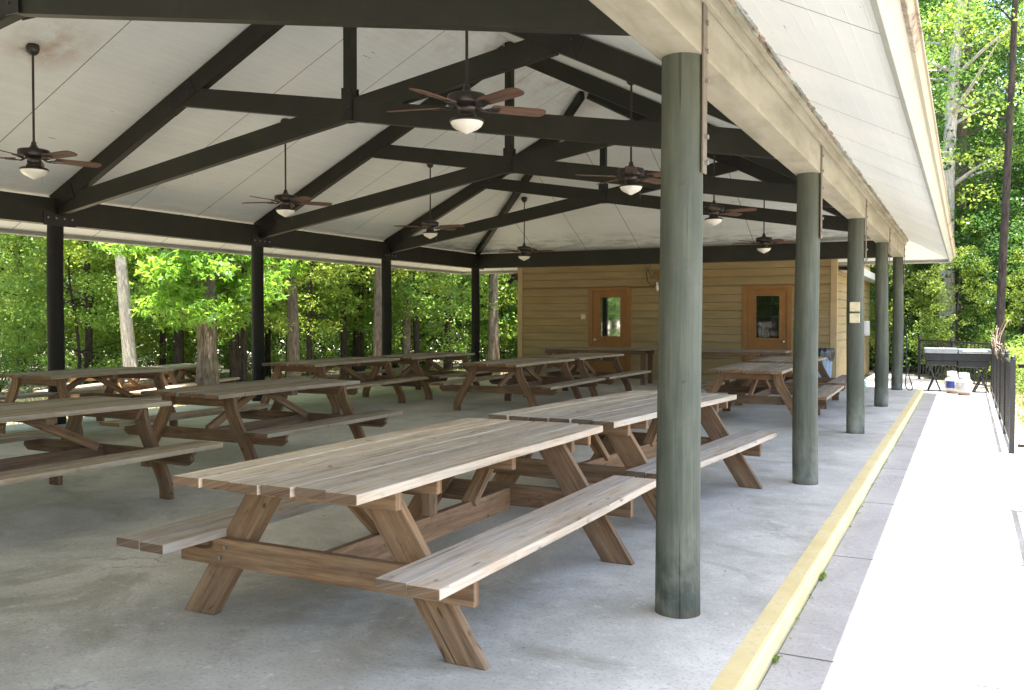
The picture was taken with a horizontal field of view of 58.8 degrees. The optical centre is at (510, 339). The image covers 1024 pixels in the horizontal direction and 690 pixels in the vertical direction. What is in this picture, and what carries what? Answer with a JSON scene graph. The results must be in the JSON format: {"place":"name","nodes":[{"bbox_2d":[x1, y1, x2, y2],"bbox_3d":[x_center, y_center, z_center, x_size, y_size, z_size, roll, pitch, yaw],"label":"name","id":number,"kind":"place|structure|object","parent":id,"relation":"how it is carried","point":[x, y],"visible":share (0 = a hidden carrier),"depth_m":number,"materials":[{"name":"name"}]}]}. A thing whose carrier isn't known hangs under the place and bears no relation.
{"place":"outdoors","nodes":[
{"label":"outdoors","id":0,"kind":"place"},
{"bbox_2d":[0,377,917,689],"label":"pavilion floor","id":1,"kind":"structure","parent":0,"point":[86,603],"depth_m":4.72,"materials":[{"name":"concrete"}]},
{"bbox_2d":[0,367,183,435],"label":"picnic table","id":2,"kind":"object","parent":1,"relation":"on","point":[60,378],"visible":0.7,"depth_m":11.34,"materials":[{"name":"brown wood"}]},
{"bbox_2d":[0,396,222,499],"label":"picnic table","id":3,"kind":"object","parent":1,"relation":"on","point":[71,451],"visible":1,"depth_m":6.96,"materials":[{"name":"brown wood"}]},
{"bbox_2d":[123,363,239,385],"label":"picnic table","id":4,"kind":"object","parent":1,"relation":"on","point":[171,378],"visible":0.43,"depth_m":20.22,"materials":[{"name":"brown wood"}]},
{"bbox_2d":[100,378,402,466],"bbox_3d":[-2.503,0.819,9.076,2.039,0.745,2.161,1,1,26],"label":"picnic table","id":5,"kind":"object","parent":1,"relation":"on","point":[275,425],"visible":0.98,"depth_m":8.65,"materials":[{"name":"brown wood"}]},
{"bbox_2d":[260,357,428,413],"bbox_3d":[-2.786,0.693,14.486,2.039,0.745,2.507,1,1,23],"label":"picnic table","id":6,"kind":"object","parent":1,"relation":"on","point":[321,367],"visible":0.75,"depth_m":14.27,"materials":[{"name":"brown wood"}]},
{"bbox_2d":[117,418,655,670],"bbox_3d":[-0.427,0.923,4.790,1.700,0.743,2.566,1,1,27],"label":"picnic table","id":7,"kind":"object","parent":1,"relation":"on","point":[368,481],"visible":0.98,"depth_m":4.18,"materials":[{"name":"brown wood"}]},
{"bbox_2d":[349,352,492,399],"bbox_3d":[-1.615,0.639,16.863,2.039,0.745,2.421,1,1,25],"label":"picnic table","id":8,"kind":"object","parent":1,"relation":"on","point":[414,368],"visible":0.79,"depth_m":16.33,"materials":[{"name":"brown wood"}]},
{"bbox_2d":[0,0,955,618],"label":"pavilion","id":9,"kind":"structure","parent":1,"relation":"on","point":[812,124],"depth_m":10.63,"materials":[{"name":"beige paint"}]},
{"bbox_2d":[0,43,101,178],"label":"ceiling fan","id":10,"kind":"object","parent":9,"relation":"hanging from","point":[33,154],"visible":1,"depth_m":9.23,"materials":[{"name":"brown metal"}]},
{"bbox_2d":[242,118,331,219],"bbox_3d":[-3.101,-2.390,12.744,1.205,1.400,1.261,-1,1,-25],"label":"ceiling fan","id":11,"kind":"object","parent":9,"relation":"hanging from","point":[286,200],"visible":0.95,"depth_m":12.67,"materials":[{"name":"brown wood"}]},
{"bbox_2d":[393,164,463,240],"bbox_3d":[-1.373,-2.466,16.139,1.205,1.400,1.261,1,1,21],"label":"ceiling fan","id":12,"kind":"object","parent":9,"relation":"hanging from","point":[430,225],"visible":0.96,"depth_m":16.09,"materials":[{"name":"brown wood"}]},
{"bbox_2d":[387,31,545,140],"bbox_3d":[-0.285,-2.258,7.025,1.205,1.400,1.261,0,1,-21],"label":"ceiling fan","id":13,"kind":"object","parent":9,"relation":"hanging from","point":[466,101],"visible":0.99,"depth_m":6.94,"materials":[{"name":"brown wood"}]},
{"bbox_2d":[499,197,553,260],"bbox_3d":[0.356,-2.377,19.602,1.205,1.400,1.261,0,1,-2],"label":"ceiling fan","id":14,"kind":"object","parent":9,"relation":"hanging from","point":[524,250],"visible":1,"depth_m":19.55,"materials":[{"name":"brown wood"}]},
{"bbox_2d":[575,81,660,194],"bbox_3d":[1.439,-2.334,10.419,1.205,1.400,1.261,1,1,25],"label":"ceiling fan","id":15,"kind":"object","parent":9,"relation":"hanging from","point":[630,173],"visible":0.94,"depth_m":10.39,"materials":[{"name":"brown wood"}]},
{"bbox_2d":[703,154,756,225],"bbox_3d":[3.162,-2.412,13.851,1.205,1.400,1.261,1,2,32],"label":"ceiling fan","id":16,"kind":"object","parent":9,"relation":"hanging from","point":[713,209],"visible":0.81,"depth_m":13.81,"materials":[{"name":"brown wood"}]},
{"bbox_2d":[732,181,795,252],"bbox_3d":[4.896,-2.317,17.318,1.205,1.400,1.261,0,1,4],"label":"ceiling fan","id":17,"kind":"object","parent":9,"relation":"hanging from","point":[763,240],"visible":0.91,"depth_m":17.26,"materials":[{"name":"brown wood"}]},
{"bbox_2d":[428,357,604,410],"bbox_3d":[0.161,0.698,14.428,2.039,0.745,2.334,1,1,26],"label":"picnic table","id":18,"kind":"object","parent":1,"relation":"on","point":[508,386],"visible":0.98,"depth_m":13.87,"materials":[{"name":"brown wood"}]},
{"bbox_2d":[503,353,650,397],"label":"picnic table","id":19,"kind":"object","parent":1,"relation":"on","point":[580,363],"visible":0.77,"depth_m":16.49,"materials":[{"name":"brown wood"}]},
{"bbox_2d":[539,346,657,384],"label":"serving table","id":20,"kind":"object","parent":1,"relation":"on","point":[550,350],"visible":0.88,"depth_m":19.74,"materials":[{"name":"brown wood"}]},
{"bbox_2d":[489,390,777,520],"bbox_3d":[0.927,0.868,7.210,1.700,0.743,2.566,1,2,32],"label":"picnic table","id":21,"kind":"object","parent":1,"relation":"on","point":[618,446],"visible":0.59,"depth_m":6.72,"materials":[{"name":"brown wood"}]},
{"bbox_2d":[510,259,874,380],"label":"kitchen building","id":22,"kind":"structure","parent":1,"relation":"on","point":[618,305],"depth_m":21.15,"materials":[{"name":"beige paint"}]},
{"bbox_2d":[589,287,631,371],"bbox_3d":[2.348,-0.167,21.461,1.050,2.155,0.137,1,1,27],"label":"door","id":23,"kind":"structure","parent":22,"relation":"in","point":[609,308],"depth_m":21.46,"materials":[{"name":"orange paint"}]},
{"bbox_2d":[736,296,778,323],"bbox_3d":[5.805,-0.738,21.580,1.200,0.700,0.300,1,1,27],"label":"shelf","id":24,"kind":"object","parent":22,"relation":"attached to","point":[772,304],"visible":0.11,"depth_m":21.35,"materials":[{"name":"metal"}]},
{"bbox_2d":[742,284,792,376],"bbox_3d":[5.601,-0.125,19.829,1.050,2.155,0.137,1,1,27],"label":"door","id":25,"kind":"structure","parent":22,"relation":"in","point":[749,340],"depth_m":19.82,"materials":[{"name":"orange paint"}]},
{"bbox_2d":[655,349,791,356],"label":"serving table","id":26,"kind":"object","parent":1,"relation":"on","point":[735,353],"visible":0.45,"depth_m":18.40,"materials":[{"name":"brown wood"}]},
{"bbox_2d":[701,362,843,414],"bbox_3d":[3.522,0.740,12.809,2.039,0.745,2.270,1,1,25],"label":"picnic table","id":27,"kind":"object","parent":1,"relation":"on","point":[741,372],"visible":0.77,"depth_m":12.16,"materials":[{"name":"brown wood"}]},
{"bbox_2d":[713,356,845,408],"bbox_3d":[4.680,0.684,15.271,2.039,0.745,2.226,1,1,26],"label":"picnic table","id":28,"kind":"object","parent":1,"relation":"on","point":[824,379],"visible":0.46,"depth_m":14.85,"materials":[{"name":"brown wood"}]},
{"bbox_2d":[818,348,834,377],"bbox_3d":[6.253,0.576,18.340,0.565,0.822,0.561,1,1,27],"label":"trash bin","id":29,"kind":"object","parent":1,"relation":"on","point":[828,354],"visible":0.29,"depth_m":18.12,"materials":[{"name":"blue plastic"}]},
{"bbox_2d":[0,323,1023,449],"bbox_3d":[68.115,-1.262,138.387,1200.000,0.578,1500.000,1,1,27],"label":"ground","id":30,"kind":"structure","parent":0,"point":[1019,431],"depth_m":27.44,"materials":[{"name":"green plant"}]},
{"bbox_2d":[0,330,35,392],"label":"shrub","id":31,"kind":"object","parent":30,"relation":"on","point":[3,383],"visible":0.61,"depth_m":23.74,"materials":[{"name":"green plant"}]},
{"bbox_2d":[0,233,75,359],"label":"tree","id":32,"kind":"object","parent":30,"relation":"on","point":[8,294],"visible":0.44,"depth_m":23.07,"materials":[{"name":"green plant"}]},
{"bbox_2d":[0,236,75,373],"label":"tree","id":33,"kind":"object","parent":30,"relation":"on","point":[25,324],"visible":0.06,"depth_m":31.62,"materials":[{"name":"green plant"}]},
{"bbox_2d":[0,234,79,362],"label":"tree","id":34,"kind":"object","parent":30,"relation":"on","point":[11,270],"visible":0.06,"depth_m":27.13,"materials":[{"name":"green plant"}]},
{"bbox_2d":[0,233,112,385],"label":"tree","id":35,"kind":"object","parent":30,"relation":"on","point":[21,254],"visible":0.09,"depth_m":27.05,"materials":[{"name":"green plant"}]},
{"bbox_2d":[22,238,147,387],"bbox_3d":[-11.631,-3.506,24.641,3.471,10.072,4.814,0,1,-5],"label":"tree","id":36,"kind":"object","parent":30,"relation":"on","point":[89,330],"visible":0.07,"depth_m":24.72,"materials":[{"name":"green plant"}]},
{"bbox_2d":[0,237,170,390],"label":"tree","id":37,"kind":"object","parent":30,"relation":"on","point":[97,290],"visible":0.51,"depth_m":24.12,"materials":[{"name":"green plant"}]},
{"bbox_2d":[0,234,222,381],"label":"tree","id":38,"kind":"object","parent":30,"relation":"on","point":[68,336],"visible":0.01,"depth_m":27.52,"materials":[{"name":"green plant"}]},
{"bbox_2d":[65,318,157,382],"bbox_3d":[-12.115,0.387,27.056,2.546,2.107,2.427,0,1,14],"label":"shrub","id":39,"kind":"object","parent":30,"relation":"on","point":[82,338],"visible":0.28,"depth_m":27.02,"materials":[{"name":"green plant"}]},
{"bbox_2d":[34,372,196,397],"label":"picnic table","id":40,"kind":"object","parent":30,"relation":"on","point":[136,388],"visible":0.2,"depth_m":17.47,"materials":[{"name":"brown wood"}]},
{"bbox_2d":[35,243,196,370],"bbox_3d":[-13.450,-1.750,31.931,6.017,6.467,7.187,-1,2,-38],"label":"tree","id":41,"kind":"object","parent":30,"relation":"on","point":[169,348],"visible":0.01,"depth_m":31.29,"materials":[{"name":"green plant"}]},
{"bbox_2d":[115,247,139,383],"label":"tree","id":42,"kind":"object","parent":30,"relation":"on","point":[129,357],"depth_m":20.87,"materials":[{"name":"grey plant"}]},
{"bbox_2d":[72,248,250,374],"bbox_3d":[-10.637,-2.827,27.839,6.870,8.624,4.967,1,1,21],"label":"tree","id":43,"kind":"object","parent":30,"relation":"on","point":[162,348],"visible":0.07,"depth_m":27.34,"materials":[{"name":"green plant"}]},
{"bbox_2d":[138,329,196,366],"bbox_3d":[-11.509,0.408,30.280,2.241,1.945,2.350,-1,2,-33],"label":"shrub","id":44,"kind":"object","parent":30,"relation":"on","point":[169,360],"visible":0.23,"depth_m":29.84,"materials":[{"name":"green plant"}]},
{"bbox_2d":[90,245,250,378],"bbox_3d":[-9.430,-5.917,25.682,5.983,14.842,8.112,0,1,-18],"label":"tree","id":45,"kind":"object","parent":30,"relation":"on","point":[178,357],"visible":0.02,"depth_m":25.95,"materials":[{"name":"green plant"}]},
{"bbox_2d":[92,242,312,385],"bbox_3d":[-6.593,-1.991,18.877,3.890,6.796,4.446,-1,2,-30],"label":"tree","id":46,"kind":"object","parent":30,"relation":"on","point":[207,297],"visible":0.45,"depth_m":18.29,"materials":[{"name":"green plant"}]},
{"bbox_2d":[166,281,285,374],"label":"tree","id":47,"kind":"object","parent":30,"relation":"on","point":[274,354],"visible":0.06,"depth_m":32.14,"materials":[{"name":"green plant"}]},
{"bbox_2d":[144,248,320,381],"bbox_3d":[-7.949,-5.994,25.955,6.002,14.891,8.139,-1,1,-24],"label":"tree","id":48,"kind":"object","parent":30,"relation":"on","point":[234,357],"visible":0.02,"depth_m":25.73,"materials":[{"name":"green plant"}]},
{"bbox_2d":[217,330,273,375],"bbox_3d":[-9.498,0.364,31.515,2.350,1.945,2.241,0,1,3],"label":"shrub","id":49,"kind":"object","parent":30,"relation":"on","point":[248,353],"visible":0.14,"depth_m":31.20,"materials":[{"name":"green plant"}]},
{"bbox_2d":[0,367,498,424],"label":"grass","id":50,"kind":"structure","parent":30,"relation":"on","point":[248,378],"depth_m":27.48,"materials":[{"name":"green plant"}]},
{"bbox_2d":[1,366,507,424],"bbox_3d":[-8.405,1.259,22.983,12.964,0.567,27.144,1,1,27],"label":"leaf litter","id":51,"kind":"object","parent":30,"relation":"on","point":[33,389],"visible":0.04,"depth_m":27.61,"materials":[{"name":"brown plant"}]},
{"bbox_2d":[181,257,328,381],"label":"tree","id":52,"kind":"object","parent":30,"relation":"on","point":[243,358],"visible":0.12,"depth_m":20.95,"materials":[{"name":"green plant"}]},
{"bbox_2d":[0,237,516,360],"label":"distant wood","id":53,"kind":"object","parent":30,"relation":"on","point":[248,329],"depth_m":43.99,"materials":[{"name":"green plant"}]},
{"bbox_2d":[217,260,332,372],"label":"tree","id":54,"kind":"object","parent":30,"relation":"on","point":[278,345],"visible":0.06,"depth_m":34.06,"materials":[{"name":"green plant"}]},
{"bbox_2d":[238,265,324,377],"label":"tree","id":55,"kind":"object","parent":30,"relation":"on","point":[268,339],"visible":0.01,"depth_m":30.21,"materials":[{"name":"green plant"}]},
{"bbox_2d":[217,259,352,377],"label":"tree","id":56,"kind":"object","parent":30,"relation":"on","point":[248,338],"depth_m":28.21,"materials":[{"name":"green plant"}]},
{"bbox_2d":[238,258,351,377],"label":"tree","id":57,"kind":"object","parent":30,"relation":"on","point":[293,353],"visible":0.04,"depth_m":21.46,"materials":[{"name":"grey plant"}]},
{"bbox_2d":[251,267,373,366],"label":"tree","id":58,"kind":"object","parent":30,"relation":"on","point":[324,349],"visible":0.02,"depth_m":33.89,"materials":[{"name":"green plant"}]},
{"bbox_2d":[267,260,360,375],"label":"tree","id":59,"kind":"object","parent":30,"relation":"on","point":[308,320],"visible":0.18,"depth_m":24.48,"materials":[{"name":"green plant"}]},
{"bbox_2d":[299,327,347,373],"bbox_3d":[-6.992,0.292,32.067,2.241,1.945,2.350,1,1,21],"label":"shrub","id":60,"kind":"object","parent":30,"relation":"on","point":[318,348],"visible":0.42,"depth_m":32.11,"materials":[{"name":"green plant"}]},
{"bbox_2d":[264,259,440,377],"bbox_3d":[-5.019,-4.426,26.282,6.264,11.460,4.619,0,1,15],"label":"tree","id":61,"kind":"object","parent":30,"relation":"on","point":[343,341],"visible":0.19,"depth_m":25.75,"materials":[{"name":"green plant"}]},
{"bbox_2d":[299,265,412,371],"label":"tree","id":62,"kind":"object","parent":30,"relation":"on","point":[360,343],"visible":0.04,"depth_m":27.41,"materials":[{"name":"green plant"}]},
{"bbox_2d":[298,266,421,370],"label":"tree","id":63,"kind":"object","parent":30,"relation":"on","point":[354,345],"visible":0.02,"depth_m":29.70,"materials":[{"name":"green plant"}]},
{"bbox_2d":[335,264,428,374],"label":"tree","id":64,"kind":"object","parent":30,"relation":"on","point":[377,332],"visible":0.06,"depth_m":23.20,"materials":[{"name":"green plant"}]},
{"bbox_2d":[321,272,460,367],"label":"tree","id":65,"kind":"object","parent":30,"relation":"on","point":[437,346],"visible":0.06,"depth_m":33.32,"materials":[{"name":"green plant"}]},
{"bbox_2d":[355,269,451,372],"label":"tree","id":66,"kind":"object","parent":30,"relation":"on","point":[406,346],"visible":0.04,"depth_m":26.42,"materials":[{"name":"green plant"}]},
{"bbox_2d":[352,268,471,368],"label":"tree","id":67,"kind":"object","parent":30,"relation":"on","point":[424,341],"visible":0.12,"depth_m":29.85,"materials":[{"name":"green plant"}]},
{"bbox_2d":[343,266,500,366],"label":"tree","id":68,"kind":"object","parent":30,"relation":"on","point":[415,331],"visible":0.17,"depth_m":26.42,"materials":[{"name":"green plant"}]},
{"bbox_2d":[346,268,511,366],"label":"tree","id":69,"kind":"object","parent":30,"relation":"on","point":[439,339],"visible":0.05,"depth_m":33.11,"materials":[{"name":"green plant"}]},
{"bbox_2d":[357,265,517,370],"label":"tree","id":70,"kind":"object","parent":30,"relation":"on","point":[446,322],"visible":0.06,"depth_m":30.35,"materials":[{"name":"green plant"}]},
{"bbox_2d":[401,274,517,367],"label":"tree","id":71,"kind":"object","parent":30,"relation":"on","point":[512,317],"visible":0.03,"depth_m":32.98,"materials":[{"name":"green plant"}]},
{"bbox_2d":[424,273,517,363],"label":"tree","id":72,"kind":"object","parent":30,"relation":"on","point":[516,284],"visible":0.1,"depth_m":32.94,"materials":[{"name":"green plant"}]},
{"bbox_2d":[434,275,517,360],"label":"tree","id":73,"kind":"object","parent":30,"relation":"on","point":[484,323],"visible":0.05,"depth_m":33.85,"materials":[{"name":"green plant"}]},
{"bbox_2d":[455,323,513,361],"bbox_3d":[-0.941,0.200,31.589,2.155,1.783,2.054,0,1,-5],"label":"shrub","id":74,"kind":"object","parent":30,"relation":"on","point":[482,328],"visible":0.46,"depth_m":31.63,"materials":[{"name":"green plant"}]},
{"bbox_2d":[456,274,517,348],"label":"tree","id":75,"kind":"object","parent":30,"relation":"on","point":[507,301],"visible":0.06,"depth_m":31.30,"materials":[{"name":"green plant"}]},
{"bbox_2d":[487,273,508,374],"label":"tree","id":76,"kind":"object","parent":30,"relation":"on","point":[493,339],"depth_m":26.34,"materials":[{"name":"grey plant"}]},
{"bbox_2d":[709,389,922,689],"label":"kerb","id":77,"kind":"structure","parent":30,"relation":"on","point":[748,665],"depth_m":4.87,"materials":[{"name":"yellow paint"}]},
{"bbox_2d":[758,372,1023,689],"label":"walkway","id":78,"kind":"structure","parent":30,"relation":"on","point":[920,586],"depth_m":5.41,"materials":[{"name":"concrete"}]},
{"bbox_2d":[944,371,958,393],"bbox_3d":[9.108,0.876,18.705,0.307,0.455,0.307,1,2,38],"label":"gas tank","id":79,"kind":"object","parent":78,"relation":"on","point":[951,379],"visible":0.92,"depth_m":18.61,"materials":[{"name":"white paint"}]},
{"bbox_2d":[918,335,990,386],"bbox_3d":[10.357,0.486,21.332,0.065,1.115,3.850,0,1,3],"label":"metal fence","id":80,"kind":"object","parent":78,"relation":"on","point":[951,341],"visible":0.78,"depth_m":21.82,"materials":[{"name":"black metal"}]},
{"bbox_2d":[924,347,991,392],"bbox_3d":[9.434,0.636,19.185,1.265,0.927,0.600,1,1,24],"label":"gas grill","id":81,"kind":"object","parent":78,"relation":"on","point":[977,359],"visible":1,"depth_m":18.97,"materials":[{"name":"black paint"}]},
{"bbox_2d":[956,372,972,395],"bbox_3d":[9.125,0.886,18.249,0.307,0.455,0.307,0,1,9],"label":"gas tank","id":82,"kind":"object","parent":78,"relation":"on","point":[964,384],"visible":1,"depth_m":18.15,"materials":[{"name":"white paint"}]},
{"bbox_2d":[990,339,1015,453],"bbox_3d":[7.957,0.636,14.778,0.070,1.115,10.008,1,1,27],"label":"metal fence","id":83,"kind":"object","parent":78,"relation":"on","point":[1002,380],"visible":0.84,"depth_m":12.09,"materials":[{"name":"black metal"}]},
{"bbox_2d":[991,319,1011,359],"bbox_3d":[8.395,-0.015,15.437,0.344,0.684,5.581,1,1,27],"label":"dry vine","id":84,"kind":"object","parent":83,"relation":"on","point":[995,338],"visible":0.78,"depth_m":16.93,"materials":[{"name":"beige plant"}]},
{"bbox_2d":[869,312,929,372],"bbox_3d":[11.753,0.073,26.899,2.350,1.945,2.241,-1,2,-37],"label":"shrub","id":85,"kind":"object","parent":30,"relation":"on","point":[890,354],"visible":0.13,"depth_m":26.82,"materials":[{"name":"green plant"}]},
{"bbox_2d":[869,263,961,369],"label":"tree","id":86,"kind":"object","parent":30,"relation":"on","point":[889,292],"visible":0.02,"depth_m":27.77,"materials":[{"name":"green plant"}]},
{"bbox_2d":[890,315,975,377],"bbox_3d":[11.493,0.204,24.502,2.054,1.783,2.155,0,1,-10],"label":"shrub","id":87,"kind":"object","parent":30,"relation":"on","point":[923,333],"visible":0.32,"depth_m":24.61,"materials":[{"name":"green plant"}]},
{"bbox_2d":[869,161,1019,373],"bbox_3d":[11.906,-2.127,26.264,5.153,6.468,3.726,1,1,19],"label":"tree","id":88,"kind":"object","parent":30,"relation":"on","point":[923,298],"visible":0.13,"depth_m":25.59,"materials":[{"name":"green plant"}]},
{"bbox_2d":[869,226,1022,369],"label":"tree","id":89,"kind":"object","parent":30,"relation":"on","point":[916,303],"visible":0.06,"depth_m":27.93,"materials":[{"name":"green plant"}]},
{"bbox_2d":[870,0,1023,371],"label":"tree","id":90,"kind":"object","parent":30,"relation":"on","point":[962,135],"visible":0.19,"depth_m":25.52,"materials":[{"name":"green plant"}]},
{"bbox_2d":[870,0,1023,326],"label":"tree","id":91,"kind":"object","parent":30,"relation":"on","point":[935,74],"visible":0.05,"depth_m":31.05,"materials":[{"name":"green plant"}]},
{"bbox_2d":[870,122,1023,367],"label":"tree","id":92,"kind":"object","parent":30,"relation":"on","point":[979,175],"visible":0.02,"depth_m":28.93,"materials":[{"name":"green plant"}]},
{"bbox_2d":[871,196,1023,370],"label":"tree","id":93,"kind":"object","parent":30,"relation":"on","point":[913,320],"visible":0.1,"depth_m":25.74,"materials":[{"name":"green plant"}]},
{"bbox_2d":[909,245,996,377],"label":"tree","id":94,"kind":"object","parent":30,"relation":"on","point":[968,289],"visible":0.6,"depth_m":23.98,"materials":[{"name":"green plant"}]},
{"bbox_2d":[890,5,1022,331],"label":"distant wood","id":95,"kind":"object","parent":30,"relation":"on","point":[935,85],"depth_m":37.42,"materials":[{"name":"green plant"}]},
{"bbox_2d":[921,0,1023,375],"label":"tree","id":96,"kind":"object","parent":30,"relation":"on","point":[950,181],"visible":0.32,"depth_m":24.95,"materials":[{"name":"green plant"}]},
{"bbox_2d":[922,0,1023,286],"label":"tree","id":97,"kind":"object","parent":30,"relation":"on","point":[949,60],"visible":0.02,"depth_m":33.68,"materials":[{"name":"green plant"}]},
{"bbox_2d":[925,0,1023,348],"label":"tree","id":98,"kind":"object","parent":30,"relation":"on","point":[1003,248],"visible":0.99,"depth_m":20.71,"materials":[{"name":"green plant"}]},
{"bbox_2d":[931,0,1023,314],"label":"tree","id":99,"kind":"object","parent":30,"relation":"on","point":[997,55],"visible":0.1,"depth_m":28.47,"materials":[{"name":"green plant"}]},
{"bbox_2d":[935,175,1023,370],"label":"tree","id":100,"kind":"object","parent":30,"relation":"on","point":[976,200],"visible":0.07,"depth_m":26.25,"materials":[{"name":"green plant"}]},
{"bbox_2d":[936,0,1023,329],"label":"tree","id":101,"kind":"object","parent":30,"relation":"on","point":[960,239],"visible":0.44,"depth_m":25.07,"materials":[{"name":"green plant"}]},
{"bbox_2d":[949,209,1023,372],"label":"tree","id":102,"kind":"object","parent":30,"relation":"on","point":[1017,232],"visible":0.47,"depth_m":23.68,"materials":[{"name":"green plant"}]},
{"bbox_2d":[964,322,1023,378],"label":"shrub","id":103,"kind":"object","parent":30,"relation":"on","point":[986,330],"visible":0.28,"depth_m":23.34,"materials":[{"name":"green plant"}]},
{"bbox_2d":[976,343,1023,390],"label":"shrub","id":104,"kind":"object","parent":30,"relation":"on","point":[1019,353],"visible":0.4,"depth_m":19.54,"materials":[{"name":"green plant"}]},
{"bbox_2d":[996,236,1023,359],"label":"tree","id":105,"kind":"object","parent":30,"relation":"on","point":[1021,277],"visible":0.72,"depth_m":22.61,"materials":[{"name":"green plant"}]},
{"bbox_2d":[1015,379,1023,428],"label":"grass","id":106,"kind":"structure","parent":30,"relation":"on","point":[1021,418],"depth_m":16.26,"materials":[{"name":"plant"}]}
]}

